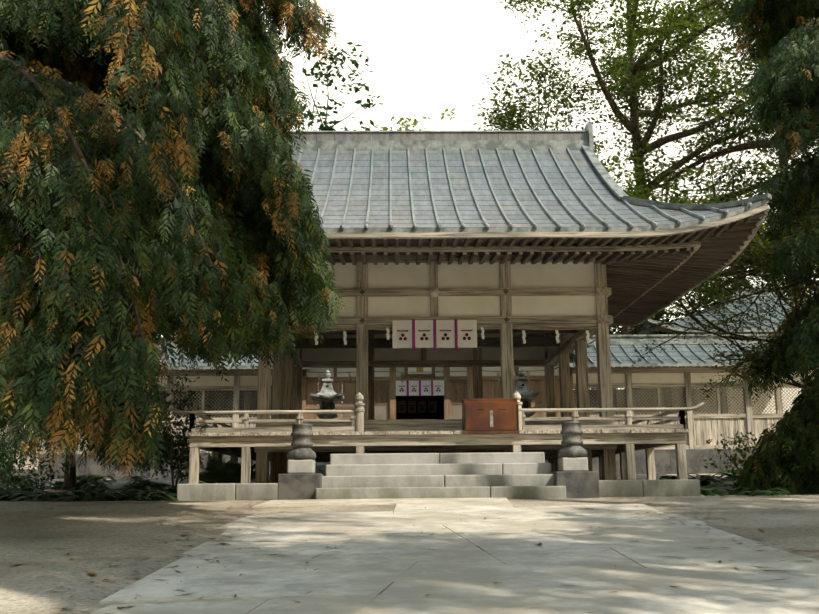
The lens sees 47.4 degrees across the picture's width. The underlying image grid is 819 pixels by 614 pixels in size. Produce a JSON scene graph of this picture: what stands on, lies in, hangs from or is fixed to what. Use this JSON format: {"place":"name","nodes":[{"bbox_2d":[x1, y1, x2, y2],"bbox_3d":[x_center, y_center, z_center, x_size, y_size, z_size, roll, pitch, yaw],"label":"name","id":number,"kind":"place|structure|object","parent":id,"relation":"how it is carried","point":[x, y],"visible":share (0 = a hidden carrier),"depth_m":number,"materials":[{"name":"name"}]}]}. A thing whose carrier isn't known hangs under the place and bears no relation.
{"place":"outdoors","nodes":[
{"label":"outdoors","id":0,"kind":"place"},
{"bbox_2d":[1,0,338,381],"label":"tree","id":1,"kind":"object","parent":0,"point":[300,284],"depth_m":12.76,"materials":[{"name":"green plant"}]},
{"bbox_2d":[0,473,818,613],"bbox_3d":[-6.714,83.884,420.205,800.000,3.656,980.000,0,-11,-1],"label":"terrain","id":2,"kind":"structure","parent":0,"point":[25,588],"depth_m":11.15,"materials":[{"name":"soil"}]},
{"bbox_2d":[0,421,41,479],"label":"side hall","id":3,"kind":"structure","parent":2,"relation":"on","point":[25,467],"depth_m":30.01,"materials":[{"name":"stone"}]},
{"bbox_2d":[0,340,202,486],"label":"tree","id":4,"kind":"object","parent":2,"relation":"on","point":[21,448],"depth_m":23.10,"materials":[{"name":"green plant"}]},
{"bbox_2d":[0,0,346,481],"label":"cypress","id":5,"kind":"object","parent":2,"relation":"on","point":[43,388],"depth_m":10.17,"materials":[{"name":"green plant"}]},
{"bbox_2d":[310,370,343,473],"bbox_3d":[-2.532,3.650,28.740,0.990,3.450,0.990,0,-11,-1],"label":"stone lantern","id":6,"kind":"object","parent":2,"relation":"on","point":[326,396],"visible":0.56,"depth_m":28.61,"materials":[{"name":"black stone"}]},
{"bbox_2d":[279,33,391,130],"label":"tree","id":7,"kind":"object","parent":2,"relation":"on","point":[321,75],"depth_m":45.00,"materials":[{"name":"green plant"}]},
{"bbox_2d":[0,388,744,490],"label":"understory stems","id":8,"kind":"object","parent":2,"relation":"on","point":[182,453],"visible":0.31,"depth_m":20.79,"materials":[{"name":"plant"}]},
{"bbox_2d":[374,116,420,139],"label":"tree","id":9,"kind":"object","parent":2,"relation":"on","point":[398,129],"depth_m":57.89,"materials":[{"name":"green plant"}]},
{"bbox_2d":[0,348,818,501],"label":"shrubs","id":10,"kind":"object","parent":2,"relation":"on","point":[220,471],"visible":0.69,"depth_m":20.67,"materials":[{"name":"green plant"}]},
{"bbox_2d":[1,495,818,613],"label":"fallen leaves","id":11,"kind":"object","parent":2,"relation":"on","point":[235,595],"visible":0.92,"depth_m":9.68,"materials":[{"name":"brown plant"}]},
{"bbox_2d":[37,334,812,479],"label":"background building","id":12,"kind":"structure","parent":2,"relation":"on","point":[686,365],"depth_m":31.96,"materials":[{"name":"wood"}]},
{"bbox_2d":[404,108,455,129],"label":"tree","id":13,"kind":"object","parent":2,"relation":"on","point":[442,117],"visible":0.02,"depth_m":71.99,"materials":[{"name":"green plant"}]},
{"bbox_2d":[177,452,700,500],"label":"stone steps","id":14,"kind":"structure","parent":2,"relation":"on","point":[519,475],"depth_m":15.93,"materials":[{"name":"grey stone"}]},
{"bbox_2d":[255,253,616,482],"bbox_3d":[0.448,1.639,21.901,8.300,4.914,8.000,0,-11,-1],"label":"wooden frame","id":15,"kind":"object","parent":14,"relation":"on","point":[286,383],"visible":0.38,"depth_m":18.93,"materials":[{"name":"brown wood"}]},
{"bbox_2d":[429,287,438,296],"bbox_3d":[0.498,-0.301,18.782,0.210,0.210,0.090,0,-11,-1],"label":"round ornament","id":16,"kind":"object","parent":15,"relation":"attached to","point":[433,291],"visible":0.98,"depth_m":18.77,"materials":[{"name":"grey ceramic"}]},
{"bbox_2d":[318,204,769,325],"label":"roof eaves","id":17,"kind":"object","parent":15,"relation":"on","point":[637,284],"visible":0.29,"depth_m":17.88,"materials":[{"name":"brown wood"}]},
{"bbox_2d":[287,422,586,459],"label":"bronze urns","id":18,"kind":"object","parent":14,"relation":"on","point":[570,433],"visible":0.92,"depth_m":16.00,"materials":[{"name":"grey metal"}]},
{"bbox_2d":[169,391,704,483],"bbox_3d":[0.460,3.272,21.750,9.994,1.650,9.362,0,-11,-1],"label":"veranda railing","id":19,"kind":"object","parent":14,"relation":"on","point":[625,441],"visible":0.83,"depth_m":17.27,"materials":[{"name":"beige wood"}]},
{"bbox_2d":[302,338,593,464],"bbox_3d":[0.871,3.400,35.508,10.904,6.856,9.209,0,-11,-1],"label":"sanctuary front","id":20,"kind":"object","parent":2,"relation":"on","point":[458,387],"visible":0.04,"depth_m":32.00,"materials":[{"name":"wood"}]},
{"bbox_2d":[396,400,438,413],"bbox_3d":[0.292,3.826,35.607,1.647,0.527,0.066,0,-11,-1],"label":"banner","id":21,"kind":"object","parent":20,"relation":"attached to","point":[416,406],"visible":1,"depth_m":35.61,"materials":[{"name":"black fabric"}]},
{"bbox_2d":[394,380,443,396],"bbox_3d":[0.356,2.779,31.916,1.786,0.577,0.074,0,-11,-1],"label":"banner","id":22,"kind":"object","parent":20,"relation":"attached to","point":[407,388],"visible":1,"depth_m":31.92,"materials":[{"name":"white fabric"}]},
{"bbox_2d":[90,498,818,613],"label":"paving flagstones","id":23,"kind":"object","parent":2,"relation":"on","point":[368,564],"visible":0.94,"depth_m":8.09,"materials":[{"name":"grey stone"}]},
{"bbox_2d":[514,369,540,416],"bbox_3d":[3.527,3.620,28.855,0.990,3.450,0.990,0,-11,-1],"label":"stone lantern","id":24,"kind":"object","parent":2,"relation":"on","point":[525,392],"visible":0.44,"depth_m":28.81,"materials":[{"name":"black stone"}]},
{"bbox_2d":[290,123,771,258],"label":"pavilion roof","id":25,"kind":"structure","parent":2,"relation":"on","point":[475,181],"depth_m":20.02,"materials":[{"name":"grey tile"}]},
{"bbox_2d":[390,319,478,349],"bbox_3d":[0.505,0.549,18.641,1.800,0.627,0.069,0,-11,-1],"label":"banner","id":26,"kind":"object","parent":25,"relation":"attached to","point":[413,334],"visible":1,"depth_m":18.64,"materials":[{"name":"white fabric"}]},
{"bbox_2d":[302,325,598,382],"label":"paper streamers","id":27,"kind":"object","parent":25,"relation":"attached to","point":[482,329],"visible":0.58,"depth_m":18.73,"materials":[{"name":"white paper"}]},
{"bbox_2d":[469,0,817,332],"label":"tree","id":28,"kind":"object","parent":2,"relation":"on","point":[619,64],"depth_m":50.92,"materials":[{"name":"green plant"}]},
{"bbox_2d":[573,155,759,389],"bbox_3d":[8.729,1.103,41.395,13.568,12.972,14.500,0,-11,-1],"label":"tree","id":29,"kind":"object","parent":2,"relation":"on","point":[677,196],"depth_m":39.34,"materials":[{"name":"green plant"}]},
{"bbox_2d":[573,288,817,414],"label":"sanctuary roofs","id":30,"kind":"structure","parent":2,"relation":"on","point":[649,322],"depth_m":35.71,"materials":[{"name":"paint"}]},
{"bbox_2d":[615,62,818,299],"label":"tree","id":31,"kind":"object","parent":2,"relation":"on","point":[654,172],"depth_m":49.93,"materials":[{"name":"green plant"}]},
{"bbox_2d":[616,162,818,400],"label":"maple","id":32,"kind":"object","parent":2,"relation":"on","point":[754,248],"depth_m":22.80,"materials":[{"name":"green plant"}]},
{"bbox_2d":[718,0,818,494],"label":"cypress","id":33,"kind":"object","parent":2,"relation":"on","point":[795,91],"depth_m":21.75,"materials":[{"name":"green plant"}]},
{"bbox_2d":[256,419,614,433],"bbox_3d":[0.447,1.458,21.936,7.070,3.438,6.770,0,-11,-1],"label":"veranda floor","id":34,"kind":"structure","parent":0,"point":[419,425],"depth_m":18.31,"materials":[{"name":"brown wood"}]},
{"bbox_2d":[461,399,519,433],"bbox_3d":[1.505,2.061,17.480,1.030,0.657,0.581,0,-11,-1],"label":"offering box","id":35,"kind":"object","parent":34,"relation":"on","point":[490,416],"visible":0.88,"depth_m":17.20,"materials":[{"name":"brown wood"}]},
{"bbox_2d":[288,262,595,360],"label":"wall panels","id":36,"kind":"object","parent":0,"point":[486,275],"depth_m":18.98,"materials":[{"name":"beige paint"}]},
{"bbox_2d":[158,0,818,389],"bbox_3d":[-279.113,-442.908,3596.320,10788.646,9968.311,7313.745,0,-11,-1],"label":"sky","id":37,"kind":"structure","parent":0,"point":[432,60],"depth_m":3493.75,"materials":[{"name":"white"}]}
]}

